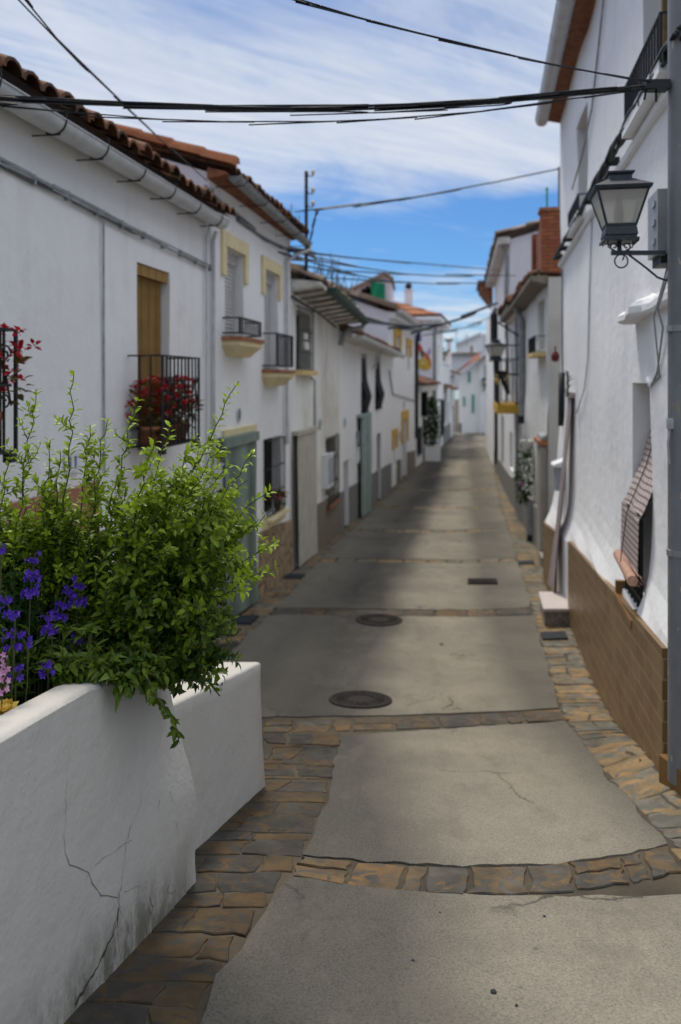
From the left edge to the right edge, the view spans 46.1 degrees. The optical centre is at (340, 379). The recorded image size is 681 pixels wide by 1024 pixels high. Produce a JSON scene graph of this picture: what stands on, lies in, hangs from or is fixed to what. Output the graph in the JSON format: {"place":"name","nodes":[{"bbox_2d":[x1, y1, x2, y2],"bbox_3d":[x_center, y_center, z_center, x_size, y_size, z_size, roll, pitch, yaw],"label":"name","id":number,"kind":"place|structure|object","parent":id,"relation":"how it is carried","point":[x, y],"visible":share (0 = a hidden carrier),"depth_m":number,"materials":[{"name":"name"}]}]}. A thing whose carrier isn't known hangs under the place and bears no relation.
{"place":"outdoors","nodes":[
{"label":"outdoors","id":0,"kind":"place"},
{"bbox_2d":[64,641,339,1023],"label":"pavement","id":1,"kind":"structure","parent":0,"point":[274,846],"depth_m":3.01,"materials":[{"name":"stone"}]},
{"bbox_2d":[0,680,196,1023],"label":"planter","id":2,"kind":"object","parent":1,"relation":"on","point":[98,811],"visible":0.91,"depth_m":2.33,"materials":[{"name":"paint"}]},
{"bbox_2d":[0,652,10,714],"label":"flower spike","id":3,"kind":"object","parent":2,"relation":"in","point":[4,668],"visible":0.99,"depth_m":2.25,"materials":[{"name":"pink plant"}]},
{"bbox_2d":[0,698,18,714],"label":"rose","id":4,"kind":"object","parent":2,"relation":"in","point":[8,705],"visible":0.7,"depth_m":2.27,"materials":[{"name":"yellow plant"}]},
{"bbox_2d":[0,595,19,686],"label":"flower spike","id":5,"kind":"object","parent":2,"relation":"in","point":[9,613],"visible":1,"depth_m":2.25,"materials":[{"name":"purple plant"}]},
{"bbox_2d":[1,628,21,698],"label":"flower spike","id":6,"kind":"object","parent":2,"relation":"in","point":[17,645],"visible":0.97,"depth_m":2.28,"materials":[{"name":"purple plant"}]},
{"bbox_2d":[7,663,23,701],"bbox_3d":[-0.959,0.951,2.336,0.090,0.265,0.047,0,0,41],"label":"flower spike","id":7,"kind":"object","parent":2,"relation":"in","point":[18,669],"visible":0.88,"depth_m":2.32,"materials":[{"name":"purple plant"}]},
{"bbox_2d":[11,626,32,701],"bbox_3d":[-0.939,0.854,2.345,0.054,0.273,0.082,0,0,-39],"label":"flower spike","id":8,"kind":"object","parent":2,"relation":"in","point":[21,634],"visible":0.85,"depth_m":2.33,"materials":[{"name":"purple plant"}]},
{"bbox_2d":[20,551,41,662],"bbox_3d":[-0.957,0.698,2.445,0.091,0.362,0.054,0,0,37],"label":"flower spike","id":9,"kind":"object","parent":2,"relation":"in","point":[28,593],"visible":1,"depth_m":2.43,"materials":[{"name":"purple plant"}]},
{"bbox_2d":[0,558,65,701],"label":"background foliage","id":10,"kind":"object","parent":2,"relation":"in","point":[9,587],"visible":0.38,"depth_m":2.63,"materials":[{"name":"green plant"}]},
{"bbox_2d":[38,660,54,690],"bbox_3d":[-0.918,0.991,2.473,0.045,0.264,0.088,0,0,-43],"label":"flower spike","id":11,"kind":"object","parent":2,"relation":"in","point":[47,666],"visible":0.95,"depth_m":2.45,"materials":[{"name":"purple plant"}]},
{"bbox_2d":[40,609,58,689],"bbox_3d":[-0.928,0.867,2.525,0.052,0.300,0.085,0,0,-43],"label":"flower spike","id":12,"kind":"object","parent":2,"relation":"in","point":[48,626],"visible":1,"depth_m":2.50,"materials":[{"name":"purple plant"}]},
{"bbox_2d":[52,584,75,662],"bbox_3d":[-0.924,0.827,2.627,0.101,0.323,0.059,0,0,32],"label":"flower spike","id":13,"kind":"object","parent":2,"relation":"in","point":[58,615],"visible":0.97,"depth_m":2.61,"materials":[{"name":"purple plant"}]},
{"bbox_2d":[0,615,170,712],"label":"border foliage","id":14,"kind":"object","parent":2,"relation":"in","point":[90,663],"visible":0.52,"depth_m":2.55,"materials":[{"name":"green plant"}]},
{"bbox_2d":[68,574,87,633],"bbox_3d":[-0.898,0.817,2.700,0.092,0.336,0.056,0,0,37],"label":"flower spike","id":15,"kind":"object","parent":14,"relation":"on","point":[78,601],"visible":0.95,"depth_m":2.68,"materials":[{"name":"purple plant"}]},
{"bbox_2d":[0,370,279,698],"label":"shrub","id":16,"kind":"object","parent":2,"relation":"in","point":[152,592],"visible":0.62,"depth_m":2.71,"materials":[{"name":"green plant"}]},
{"bbox_2d":[132,661,184,748],"bbox_3d":[-0.581,1.037,2.554,0.168,0.280,0.054,0,0,0],"label":"trailing stem","id":17,"kind":"object","parent":2,"relation":"hanging from","point":[154,700],"visible":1,"depth_m":2.55,"materials":[{"name":"green plant"}]},
{"bbox_2d":[171,662,264,849],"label":"wall","id":18,"kind":"structure","parent":1,"relation":"on","point":[222,743],"depth_m":3.76,"materials":[{"name":"paint"}]},
{"bbox_2d":[0,0,559,398],"label":"sky","id":19,"kind":"structure","parent":0,"point":[216,52],"materials":[{"name":"blue"}]},
{"bbox_2d":[96,399,680,1023],"bbox_3d":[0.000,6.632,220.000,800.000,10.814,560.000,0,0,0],"label":"ground","id":20,"kind":"structure","parent":0,"point":[666,885],"depth_m":3.27,"materials":[{"name":"stone"}]},
{"bbox_2d":[0,53,235,605],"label":"terraced house","id":21,"kind":"structure","parent":20,"relation":"on","point":[108,313],"depth_m":5.96,"materials":[{"name":"white paint"}]},
{"bbox_2d":[0,323,41,428],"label":"flower pot","id":22,"kind":"object","parent":21,"relation":"on","point":[19,358],"visible":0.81,"depth_m":4.41,"materials":[{"name":"ceramic"}]},
{"bbox_2d":[64,451,79,474],"bbox_3d":[-1.897,0.584,5.656,0.016,0.150,0.203,0,0,10],"label":"number tile","id":23,"kind":"object","parent":21,"relation":"attached to","point":[75,461],"visible":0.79,"depth_m":5.68,"materials":[{"name":"white ceramic"}]},
{"bbox_2d":[0,156,211,270],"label":"cable bundle","id":24,"kind":"object","parent":21,"relation":"attached to","point":[22,173],"visible":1,"depth_m":5.83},
{"bbox_2d":[125,376,174,445],"bbox_3d":[-1.585,0.255,6.639,0.463,0.579,0.440,0,0,0],"label":"flower pot","id":25,"kind":"object","parent":21,"relation":"on","point":[145,433],"visible":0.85,"depth_m":6.58,"materials":[{"name":"ceramic"}]},
{"bbox_2d":[137,263,167,444],"bbox_3d":[-1.716,-0.208,7.129,0.090,1.576,0.698,0,0,10],"label":"window","id":26,"kind":"structure","parent":21,"relation":"in","point":[149,280],"depth_m":7.18,"materials":[{"name":"brown wood"}]},
{"bbox_2d":[140,375,187,443],"bbox_3d":[-1.528,0.246,6.843,0.444,0.597,0.458,0,0,0],"label":"flower pot","id":27,"kind":"object","parent":21,"relation":"on","point":[177,393],"visible":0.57,"depth_m":6.80,"materials":[{"name":"ceramic"}]},
{"bbox_2d":[149,374,194,441],"bbox_3d":[-1.504,0.246,7.061,0.439,0.598,0.428,0,0,0],"label":"flower pot","id":28,"kind":"object","parent":21,"relation":"on","point":[187,397],"visible":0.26,"depth_m":7.06,"materials":[{"name":"ceramic"}]},
{"bbox_2d":[159,375,204,439],"bbox_3d":[-1.463,0.249,7.280,0.469,0.593,0.464,0,0,0],"label":"flower pot","id":29,"kind":"object","parent":21,"relation":"on","point":[198,405],"visible":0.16,"depth_m":7.24,"materials":[{"name":"ceramic"}]},
{"bbox_2d":[116,124,312,614],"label":"terraced house","id":30,"kind":"structure","parent":20,"relation":"on","point":[254,347],"depth_m":10.19,"materials":[{"name":"white paint"}]},
{"bbox_2d":[18,0,206,180],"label":"overhead cable","id":31,"kind":"object","parent":30,"relation":"attached to","point":[81,63],"visible":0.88,"depth_m":5.63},
{"bbox_2d":[216,431,258,614],"bbox_3d":[-1.186,1.695,9.392,0.128,2.110,1.294,0,0,10],"label":"door curtain","id":32,"kind":"object","parent":30,"relation":"hanging from","point":[238,445],"depth_m":9.47,"materials":[{"name":"fabric"}]},
{"bbox_2d":[220,229,263,357],"bbox_3d":[-1.202,-0.975,9.406,0.378,1.409,1.002,0,0,10],"label":"window","id":33,"kind":"structure","parent":30,"relation":"in","point":[233,346],"depth_m":9.44,"materials":[{"name":"yellow paint"}]},
{"bbox_2d":[204,184,291,250],"bbox_3d":[-1.080,-1.964,10.256,0.020,0.207,3.860,0,0,10],"label":"cable bundle","id":34,"kind":"object","parent":30,"relation":"attached to","point":[248,224],"visible":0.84,"depth_m":9.97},
{"bbox_2d":[263,436,290,529],"bbox_3d":[-0.963,1.400,11.165,0.489,1.200,1.063,0,0,0],"label":"window","id":35,"kind":"structure","parent":30,"relation":"in","point":[275,517],"depth_m":11.24,"materials":[{"name":"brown wood"}]},
{"bbox_2d":[268,488,287,510],"bbox_3d":[-0.883,1.693,11.370,0.329,0.334,0.352,0,0,0],"label":"plant","id":36,"kind":"object","parent":30,"relation":"on","point":[282,495],"visible":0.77,"depth_m":11.34,"materials":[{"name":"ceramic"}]},
{"bbox_2d":[261,255,295,385],"bbox_3d":[-0.913,-0.786,11.057,0.378,1.732,1.041,0,0,10],"label":"window","id":37,"kind":"structure","parent":30,"relation":"in","point":[271,377],"depth_m":11.07,"materials":[{"name":"yellow paint"}]},
{"bbox_2d":[289,169,314,279],"bbox_3d":[-0.603,-2.380,12.233,0.449,1.715,0.110,0,0,-27],"label":"roof pole","id":38,"kind":"object","parent":30,"relation":"attached to","point":[306,215],"visible":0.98,"depth_m":12.28,"materials":[{"name":"black metal"}]},
{"bbox_2d":[277,251,494,284],"bbox_3d":[1.379,-2.359,17.862,1.087,1.097,13.859,0,0,24],"label":"overhead cable","id":39,"kind":"object","parent":38,"relation":"attached to","point":[377,280],"visible":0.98,"depth_m":16.18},
{"bbox_2d":[289,249,499,269],"bbox_3d":[1.287,-2.334,15.960,0.623,0.854,9.703,0,0,30],"label":"overhead cable","id":40,"kind":"object","parent":38,"relation":"attached to","point":[314,252],"visible":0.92,"depth_m":15.55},
{"bbox_2d":[287,250,514,276],"bbox_3d":[1.256,-2.124,15.105,0.690,0.476,7.852,0,0,38],"label":"overhead cable","id":41,"kind":"object","parent":38,"relation":"attached to","point":[383,272],"visible":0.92,"depth_m":14.55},
{"bbox_2d":[290,262,369,568],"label":"terraced house","id":42,"kind":"structure","parent":20,"relation":"on","point":[318,361],"depth_m":14.13,"materials":[{"name":"white paint"}]},
{"bbox_2d":[297,447,298,554],"bbox_3d":[-0.778,1.976,13.385,0.065,2.272,1.361,0,0,10],"label":"door","id":43,"kind":"structure","parent":42,"relation":"in","point":[297,447],"depth_m":13.50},
{"bbox_2d":[292,426,318,566],"bbox_3d":[-0.563,1.873,12.994,0.115,2.166,1.505,0,0,10],"label":"door curtain","id":44,"kind":"object","parent":42,"relation":"hanging from","point":[307,499],"depth_m":12.97,"materials":[{"name":"fabric"}]},
{"bbox_2d":[295,306,317,374],"bbox_3d":[-0.681,-0.622,13.117,0.390,1.085,1.204,0,0,10],"label":"window","id":45,"kind":"structure","parent":42,"relation":"in","point":[303,371],"depth_m":13.11,"materials":[{"name":"grey wood"}]},
{"bbox_2d":[322,452,334,488],"bbox_3d":[-0.225,1.677,14.865,0.145,0.622,0.601,0,0,10],"label":"meter box","id":46,"kind":"object","parent":42,"relation":"attached to","point":[327,470],"visible":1,"depth_m":14.62,"materials":[{"name":"white metal"}]},
{"bbox_2d":[326,434,340,509],"bbox_3d":[-0.250,1.747,15.460,0.310,1.346,1.133,0,0,10],"label":"window","id":47,"kind":"structure","parent":42,"relation":"in","point":[335,501],"depth_m":15.51,"materials":[{"name":"white wood"}]},
{"bbox_2d":[339,324,405,532],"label":"terraced house","id":48,"kind":"structure","parent":20,"relation":"on","point":[364,374],"depth_m":19.16,"materials":[{"name":"white paint"}]},
{"bbox_2d":[357,412,371,516],"bbox_3d":[0.593,2.055,19.487,0.154,2.471,1.532,0,0,10],"label":"door curtain","id":49,"kind":"object","parent":48,"relation":"hanging from","point":[366,455],"depth_m":19.24,"materials":[{"name":"green fabric"}]},
{"bbox_2d":[361,358,371,413],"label":"window","id":50,"kind":"structure","parent":48,"relation":"in","point":[364,382],"depth_m":19.90,"materials":[{"name":"black glass"}]},
{"bbox_2d":[375,361,384,409],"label":"window","id":51,"kind":"structure","parent":48,"relation":"in","point":[378,383],"depth_m":22.57,"materials":[{"name":"black glass"}]},
{"bbox_2d":[367,302,497,333],"bbox_3d":[1.776,-1.474,18.261,4.806,0.865,0.285,0,0,-34],"label":"overhead cable","id":52,"kind":"object","parent":48,"relation":"attached to","point":[404,326],"visible":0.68,"depth_m":18.41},
{"bbox_2d":[334,283,425,486],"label":"terraced house","id":53,"kind":"structure","parent":20,"relation":"on","point":[403,427],"depth_m":27.87,"materials":[{"name":"white paint"}]},
{"bbox_2d":[349,272,394,305],"bbox_3d":[1.097,-3.122,29.000,1.717,1.156,3.565,0,0,5],"label":"rooftop room","id":54,"kind":"object","parent":53,"relation":"on","point":[364,287],"visible":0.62,"depth_m":27.50,"materials":[{"name":"white paint"}]},
{"bbox_2d":[371,282,384,299],"bbox_3d":[1.283,-3.007,27.350,0.480,0.723,0.160,0,0,0],"label":"hanging cloth","id":55,"kind":"object","parent":54,"relation":"hanging from","point":[377,289],"visible":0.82,"depth_m":27.36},
{"bbox_2d":[352,300,489,335],"bbox_3d":[3.085,-2.103,28.764,0.339,1.110,10.732,0,0,38],"label":"overhead cable","id":56,"kind":"object","parent":53,"relation":"attached to","point":[453,330],"visible":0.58,"depth_m":29.48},
{"bbox_2d":[394,301,450,445],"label":"terraced house","id":57,"kind":"structure","parent":20,"relation":"on","point":[434,343],"depth_m":41.70,"materials":[{"name":"paint"}]},
{"bbox_2d":[404,283,412,305],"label":"chimney stack","id":58,"kind":"object","parent":57,"relation":"on","point":[408,295],"visible":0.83,"depth_m":44.29,"materials":[{"name":"white paint"}]},
{"bbox_2d":[415,334,430,369],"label":"mural","id":59,"kind":"object","parent":57,"relation":"attached to","point":[425,363],"visible":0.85,"depth_m":41.54,"materials":[{"name":"yellow paint"}]},
{"bbox_2d":[437,399,443,436],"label":"window","id":60,"kind":"structure","parent":57,"relation":"in","point":[441,433],"depth_m":43.52,"materials":[{"name":"grey glass"}]},
{"bbox_2d":[415,375,440,466],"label":"terraced house","id":61,"kind":"structure","parent":20,"relation":"on","point":[427,386],"depth_m":35.48,"materials":[{"name":"white paint"}]},
{"bbox_2d":[421,391,427,415],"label":"window","id":62,"kind":"structure","parent":61,"relation":"in","point":[424,395],"depth_m":35.50,"materials":[{"name":"black glass"}]},
{"bbox_2d":[443,362,457,443],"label":"terraced house","id":63,"kind":"structure","parent":20,"relation":"on","point":[447,386],"depth_m":52.27,"materials":[{"name":"white paint"}]},
{"bbox_2d":[450,370,460,436],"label":"terraced house","id":64,"kind":"structure","parent":20,"relation":"on","point":[452,402],"depth_m":58.81,"materials":[{"name":"white paint"}]},
{"bbox_2d":[453,351,480,432],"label":"end house","id":65,"kind":"structure","parent":20,"relation":"on","point":[469,400],"depth_m":63.00,"materials":[{"name":"white paint"}]},
{"bbox_2d":[477,355,485,432],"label":"end house","id":66,"kind":"structure","parent":20,"relation":"on","point":[482,394],"depth_m":62.75,"materials":[{"name":"white paint"}]},
{"bbox_2d":[486,306,493,464],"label":"terraced house","id":67,"kind":"structure","parent":20,"relation":"on","point":[489,409],"depth_m":38.95,"materials":[{"name":"white paint"}]},
{"bbox_2d":[493,294,519,515],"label":"terraced house","id":68,"kind":"structure","parent":20,"relation":"on","point":[511,407],"depth_m":20.12,"materials":[{"name":"white paint"}]},
{"bbox_2d":[484,219,539,498],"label":"terraced house","id":69,"kind":"structure","parent":20,"relation":"on","point":[510,251],"depth_m":24.08,"materials":[{"name":"white paint"}]},
{"bbox_2d":[476,280,492,309],"bbox_3d":[6.348,-3.700,35.175,0.680,1.000,2.983,0,0,9],"label":"eave canopy","id":70,"kind":"object","parent":69,"relation":"attached to","point":[485,294],"visible":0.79,"depth_m":33.77,"materials":[{"name":"brick"}]},
{"bbox_2d":[507,268,560,548],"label":"terraced house","id":71,"kind":"structure","parent":20,"relation":"on","point":[533,300],"depth_m":14.51,"materials":[{"name":"white paint"}]},
{"bbox_2d":[484,339,518,394],"bbox_3d":[3.750,-0.286,18.053,0.913,1.250,0.378,0,0,-11],"label":"street lantern","id":72,"kind":"object","parent":71,"relation":"attached to","point":[495,348],"visible":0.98,"depth_m":17.95,"materials":[{"name":"grey metal"}]},
{"bbox_2d":[490,307,518,345],"bbox_3d":[3.819,-1.183,18.419,0.818,0.964,0.158,0,0,-21],"label":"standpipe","id":73,"kind":"object","parent":71,"relation":"attached to","point":[494,322],"visible":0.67,"depth_m":18.25,"materials":[{"name":"black metal"}]},
{"bbox_2d":[512,440,534,505],"bbox_3d":[3.592,1.809,15.626,0.518,1.320,0.563,0,0,0],"label":"wall plant","id":74,"kind":"object","parent":71,"relation":"attached to","point":[526,445],"depth_m":15.56,"materials":[{"name":"green plant"}]},
{"bbox_2d":[527,335,545,357],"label":"window","id":75,"kind":"structure","parent":71,"relation":"in","point":[531,341],"depth_m":13.79,"materials":[{"name":"black glass"}]},
{"bbox_2d":[531,207,560,276],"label":"chimney","id":76,"kind":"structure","parent":71,"relation":"on","point":[545,241],"depth_m":12.98,"materials":[{"name":"brick"}]},
{"bbox_2d":[558,167,559,206],"bbox_3d":[3.633,-3.148,13.300,0.045,0.810,0.039,0,0,0],"label":"pole","id":77,"kind":"object","parent":76,"relation":"on","point":[558,186],"visible":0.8,"depth_m":13.29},
{"bbox_2d":[295,168,557,211],"bbox_3d":[1.452,-3.029,12.754,4.467,0.979,0.135,0,0,-16],"label":"overhead cable","id":78,"kind":"object","parent":77,"relation":"attached to","point":[371,203],"visible":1,"depth_m":12.65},
{"bbox_2d":[535,0,667,771],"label":"terraced house","id":79,"kind":"structure","parent":20,"relation":"on","point":[618,625],"depth_m":6.48,"materials":[{"name":"white paint"}]},
{"bbox_2d":[551,458,565,490],"bbox_3d":[2.838,1.220,10.406,0.170,0.400,0.397,0,0,10],"label":"letter box","id":80,"kind":"object","parent":79,"relation":"attached to","point":[556,466],"visible":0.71,"depth_m":10.25,"materials":[{"name":"white metal"}]},
{"bbox_2d":[558,372,563,425],"bbox_3d":[2.980,0.260,10.790,0.078,0.724,0.118,0,0,24],"label":"pipe","id":81,"kind":"object","parent":79,"relation":"attached to","point":[561,401],"visible":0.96,"depth_m":10.76,"materials":[{"name":"black metal"}]},
{"bbox_2d":[548,392,574,590],"bbox_3d":[2.692,1.355,9.776,0.278,2.411,0.569,0,0,10],"label":"door curtain","id":82,"kind":"object","parent":79,"relation":"hanging from","point":[552,574],"depth_m":9.73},
{"bbox_2d":[561,269,562,371],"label":"cable","id":83,"kind":"object","parent":79,"relation":"attached to","point":[562,312],"visible":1,"depth_m":10.83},
{"bbox_2d":[567,193,586,237],"bbox_3d":[2.636,-1.808,8.840,0.160,0.276,1.129,0,0,10],"label":"window","id":84,"kind":"structure","parent":79,"relation":"in","point":[575,206],"depth_m":8.65,"materials":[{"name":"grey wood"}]},
{"bbox_2d":[575,219,592,412],"bbox_3d":[2.593,-0.598,8.547,0.013,1.968,1.470,0,0,10],"label":"cable","id":85,"kind":"object","parent":79,"relation":"attached to","point":[588,315],"visible":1,"depth_m":8.06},
{"bbox_2d":[572,0,604,189],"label":"cable","id":86,"kind":"object","parent":79,"relation":"attached to","point":[597,56],"visible":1,"depth_m":7.64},
{"bbox_2d":[552,24,680,260],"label":"cable bundle","id":87,"kind":"object","parent":79,"relation":"attached to","point":[611,159],"visible":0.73,"depth_m":6.11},
{"bbox_2d":[613,503,645,627],"bbox_3d":[2.069,1.220,5.406,0.332,0.709,0.737,0,0,10],"label":"window","id":88,"kind":"structure","parent":79,"relation":"in","point":[636,592],"depth_m":5.25,"materials":[{"name":"brown wood"}]},
{"bbox_2d":[613,428,652,586],"bbox_3d":[2.052,0.673,5.416,0.313,1.276,0.760,0,0,12],"label":"roll blind","id":89,"kind":"object","parent":79,"relation":"hanging from","point":[637,499],"visible":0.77,"depth_m":5.40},
{"bbox_2d":[622,0,667,138],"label":"window","id":90,"kind":"structure","parent":79,"relation":"in","point":[657,37],"depth_m":4.91,"materials":[{"name":"white wood"}]},
{"bbox_2d":[648,188,667,268],"bbox_3d":[1.765,-0.815,4.349,0.148,0.390,0.277,0,0,10],"label":"utility box","id":91,"kind":"object","parent":79,"relation":"attached to","point":[658,219],"visible":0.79,"depth_m":4.24,"materials":[{"name":"grey plastic"}]},
{"bbox_2d":[651,273,667,386],"bbox_3d":[1.837,-0.301,4.655,0.076,0.683,0.671,0,0,13],"label":"cable","id":92,"kind":"object","parent":79,"relation":"attached to","point":[660,319],"visible":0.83,"depth_m":4.56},
{"bbox_2d":[653,268,667,382],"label":"cable","id":93,"kind":"object","parent":92,"relation":"attached to","point":[655,334],"visible":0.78,"depth_m":4.60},
{"bbox_2d":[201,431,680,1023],"bbox_3d":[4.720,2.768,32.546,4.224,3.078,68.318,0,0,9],"label":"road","id":94,"kind":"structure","parent":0,"point":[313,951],"depth_m":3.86,"materials":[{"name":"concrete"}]},
{"bbox_2d":[329,690,391,708],"bbox_3d":[0.162,2.598,6.475,0.510,0.109,0.510,0,0,0],"label":"manhole cover","id":95,"kind":"object","parent":94,"relation":"on","point":[358,699],"visible":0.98,"depth_m":6.44,"materials":[{"name":"metal"}]},
{"bbox_2d":[356,614,401,625],"bbox_3d":[0.445,2.783,9.238,0.540,0.072,0.540,0,0,0],"label":"manhole cover","id":96,"kind":"object","parent":94,"relation":"on","point":[378,619],"visible":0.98,"depth_m":9.20,"materials":[{"name":"metal"}]},
{"bbox_2d":[320,465,515,562],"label":"stone bands","id":97,"kind":"object","parent":94,"relation":"on","point":[412,561],"visible":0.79,"depth_m":16.71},
{"bbox_2d":[262,608,680,894],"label":"stone bands","id":98,"kind":"object","parent":94,"relation":"on","point":[557,878],"visible":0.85,"depth_m":3.24,"materials":[{"name":"stone"}]},
{"bbox_2d":[468,578,497,584],"bbox_3d":[2.028,2.898,11.426,0.481,0.089,0.340,0,0,0],"label":"drain cover","id":99,"kind":"object","parent":94,"relation":"on","point":[482,581],"visible":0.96,"depth_m":11.34,"materials":[{"name":"metal"}]},
{"bbox_2d":[213,447,680,860],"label":"pavement","id":100,"kind":"structure","parent":0,"point":[636,780],"depth_m":6.52,"materials":[{"name":"stone"}]},
{"bbox_2d":[233,615,258,624],"bbox_3d":[-1.123,2.753,9.121,0.353,0.078,0.340,0,0,0],"label":"drain cover","id":101,"kind":"object","parent":100,"relation":"on","point":[245,619],"visible":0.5,"depth_m":9.09,"materials":[{"name":"metal"}]},
{"bbox_2d":[423,395,442,460],"bbox_3d":[4.157,2.209,36.755,1.156,3.064,1.210,0,0,0],"label":"potted plant","id":102,"kind":"object","parent":100,"relation":"on","point":[431,450],"visible":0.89,"depth_m":36.50,"materials":[{"name":"green plant"}]},
{"bbox_2d":[534,428,547,557],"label":"buttress","id":103,"kind":"structure","parent":100,"relation":"on","point":[541,439],"depth_m":12.95,"materials":[{"name":"paint"}]},
{"bbox_2d":[539,592,568,625],"bbox_3d":[2.560,2.795,9.260,0.473,0.500,0.814,0,0,10],"label":"door step","id":104,"kind":"object","parent":100,"relation":"on","point":[554,609],"depth_m":8.95,"materials":[{"name":"stone"}]},
{"bbox_2d":[540,631,567,640],"bbox_3d":[2.260,2.726,8.469,0.312,0.083,0.270,0,0,0],"label":"drain cover","id":105,"kind":"object","parent":100,"relation":"on","point":[554,635],"visible":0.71,"depth_m":8.43,"materials":[{"name":"metal"}]},
{"bbox_2d":[659,0,680,794],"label":"post","id":106,"kind":"object","parent":100,"relation":"on","point":[670,769],"visible":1,"depth_m":4.01,"materials":[{"name":"metal"}]},
{"bbox_2d":[0,79,670,115],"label":"overhead cable","id":107,"kind":"object","parent":106,"relation":"attached to","point":[661,85],"visible":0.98,"depth_m":4.14,"materials":[{"name":"rubber"}]},
{"bbox_2d":[0,88,653,125],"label":"overhead cable","id":108,"kind":"object","parent":107,"relation":"hanging from","point":[5,104],"visible":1,"depth_m":4.14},
{"bbox_2d":[293,0,651,81],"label":"overhead cable","id":109,"kind":"object","parent":106,"relation":"attached to","point":[308,3],"visible":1,"depth_m":3.65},
{"bbox_2d":[587,170,666,280],"bbox_3d":[1.483,-0.789,4.112,0.382,0.565,0.282,0,0,10],"label":"street lantern","id":110,"kind":"object","parent":106,"relation":"attached to","point":[617,198],"visible":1,"depth_m":4.04,"materials":[{"name":"grey metal"}]},
{"bbox_2d":[450,350,482,389],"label":"end house","id":111,"kind":"structure","parent":0,"point":[459,360],"depth_m":75.00,"materials":[{"name":"white paint"}]},
{"bbox_2d":[455,332,481,352],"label":"end house","id":112,"kind":"structure","parent":0,"point":[474,343],"depth_m":88.00,"materials":[{"name":"white paint"}]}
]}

